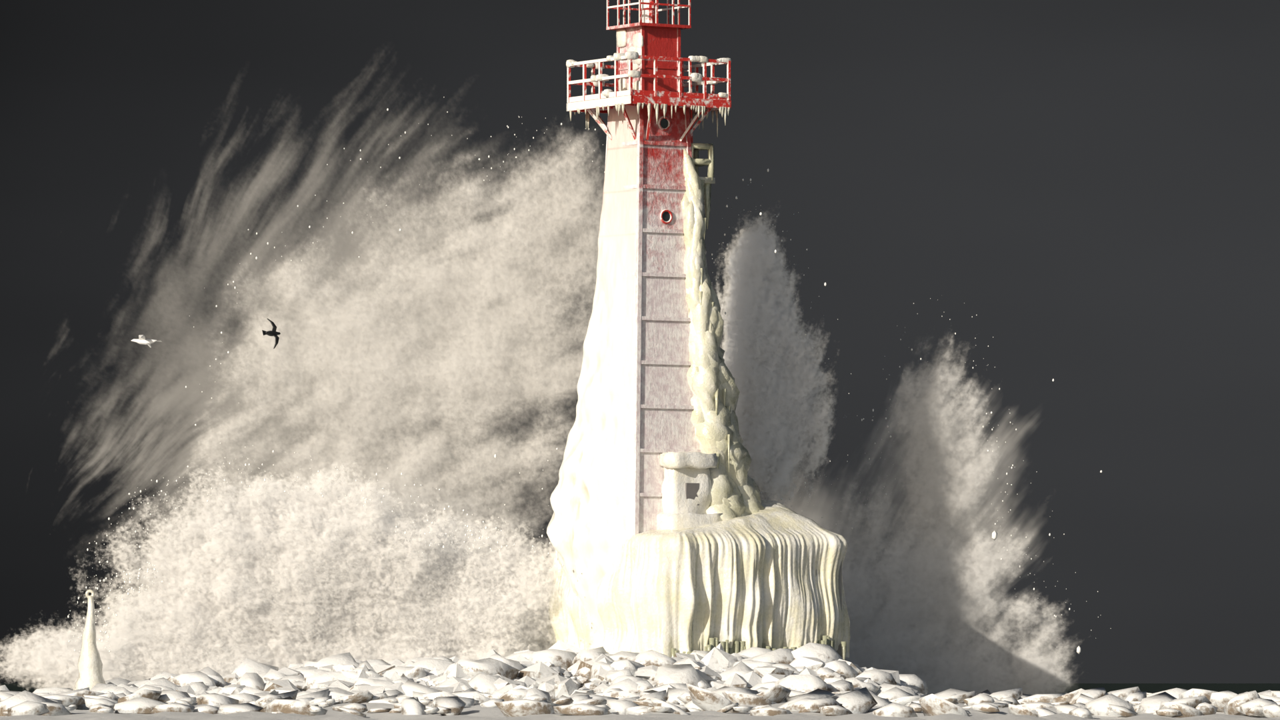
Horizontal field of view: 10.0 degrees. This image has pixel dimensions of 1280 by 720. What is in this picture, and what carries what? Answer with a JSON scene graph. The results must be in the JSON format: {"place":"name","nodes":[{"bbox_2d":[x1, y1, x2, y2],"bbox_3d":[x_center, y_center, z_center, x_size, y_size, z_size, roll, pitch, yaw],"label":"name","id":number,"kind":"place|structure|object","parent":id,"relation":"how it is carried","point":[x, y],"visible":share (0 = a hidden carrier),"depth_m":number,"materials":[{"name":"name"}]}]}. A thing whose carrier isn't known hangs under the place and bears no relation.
{"place":"outdoors","nodes":[
{"label":"outdoors","id":0,"kind":"place"},
{"bbox_2d":[131,334,161,347],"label":"gull","id":1,"kind":"object","parent":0,"point":[141,339],"visible":1,"depth_m":175.13,"materials":[{"name":"white"}]},
{"bbox_2d":[262,318,280,348],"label":"gull","id":2,"kind":"object","parent":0,"point":[274,333],"visible":1,"depth_m":175.15,"materials":[{"name":"black"}]},
{"bbox_2d":[405,676,602,693],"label":"breakwater rock","id":3,"kind":"object","parent":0,"point":[584,688],"visible":0.02,"depth_m":191.13,"materials":[{"name":"grey stone"}]},
{"bbox_2d":[73,589,105,689],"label":"ice-covered post","id":4,"kind":"object","parent":3,"relation":"on","point":[90,667],"visible":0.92,"depth_m":194.67,"materials":[{"name":"white ice"}]},
{"bbox_2d":[32,642,928,696],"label":"icy rocks","id":5,"kind":"object","parent":3,"relation":"on","point":[673,671],"visible":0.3,"depth_m":192.87,"materials":[{"name":"white ice"}]},
{"bbox_2d":[48,640,923,698],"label":"breakwater armour rock","id":6,"kind":"object","parent":3,"relation":"on","point":[541,675],"visible":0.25,"depth_m":192.29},
{"bbox_2d":[692,560,841,657],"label":"lighthouse foundation","id":7,"kind":"object","parent":3,"relation":"on","point":[839,651],"visible":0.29,"depth_m":199.97,"materials":[{"name":"grey concrete"}]},
{"bbox_2d":[546,500,850,660],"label":"ice-covered base","id":8,"kind":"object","parent":7,"relation":"attached to","point":[737,585],"depth_m":198.15,"materials":[{"name":"white ice"}]},
{"bbox_2d":[604,22,701,535],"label":"lighthouse tower","id":9,"kind":"structure","parent":8,"relation":"on","point":[663,407],"depth_m":199.42,"materials":[{"name":"red metal"}]},
{"bbox_2d":[566,0,731,141],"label":"gallery railing","id":10,"kind":"object","parent":9,"relation":"on","point":[649,10],"visible":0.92,"depth_m":199.77,"materials":[{"name":"metal"}]},
{"bbox_2d":[566,28,731,137],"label":"icicles","id":11,"kind":"object","parent":10,"relation":"attached to","point":[633,52],"visible":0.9,"depth_m":199.77,"materials":[{"name":"white ice"}]},
{"bbox_2d":[658,116,672,223],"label":"porthole rims","id":12,"kind":"object","parent":9,"relation":"attached to","point":[663,211],"visible":1,"depth_m":199.70,"materials":[{"name":"red metal"}]},
{"bbox_2d":[660,118,669,221],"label":"porthole window","id":13,"kind":"structure","parent":12,"relation":"in","point":[664,125],"depth_m":199.71,"materials":[{"name":"black glass"}]},
{"bbox_2d":[682,61,692,143],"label":"access ladder","id":14,"kind":"object","parent":9,"relation":"attached to","point":[690,91],"visible":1,"depth_m":200.51,"materials":[{"name":"red metal"}]},
{"bbox_2d":[680,143,764,520],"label":"ice buildup","id":15,"kind":"structure","parent":9,"relation":"attached to","point":[735,491],"depth_m":199.70,"materials":[{"name":"white ice"}]},
{"bbox_2d":[656,450,722,529],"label":"iced porch","id":16,"kind":"structure","parent":8,"relation":"on","point":[680,510],"depth_m":198.66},
{"bbox_2d":[685,482,699,505],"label":"recess door","id":17,"kind":"structure","parent":16,"relation":"attached to","point":[691,490],"depth_m":198.76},
{"bbox_2d":[65,96,1111,653],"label":"water droplets","id":18,"kind":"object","parent":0,"point":[439,489],"depth_m":201.08,"materials":[{"name":"white liquid"}]},
{"bbox_2d":[546,105,637,639],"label":"ice sheet","id":19,"kind":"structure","parent":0,"point":[591,521],"depth_m":199.43,"materials":[{"name":"white ice"}]},
{"bbox_2d":[0,683,1279,695],"bbox_3d":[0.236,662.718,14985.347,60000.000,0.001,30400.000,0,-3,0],"label":"lake water","id":20,"kind":"structure","parent":0,"point":[1035,689],"depth_m":3613.47,"materials":[{"name":"grey liquid"}]},
{"bbox_2d":[0,702,1279,719],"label":"shore ice field","id":21,"kind":"structure","parent":20,"relation":"on","point":[477,711],"depth_m":157.49,"materials":[{"name":"white ice"}]},
{"bbox_2d":[0,680,1279,718],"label":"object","id":22,"kind":"structure","parent":21,"relation":"on","point":[415,698],"depth_m":171.34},
{"bbox_2d":[0,0,1279,683],"label":"sky","id":23,"kind":"structure","parent":0,"point":[1095,183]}
]}

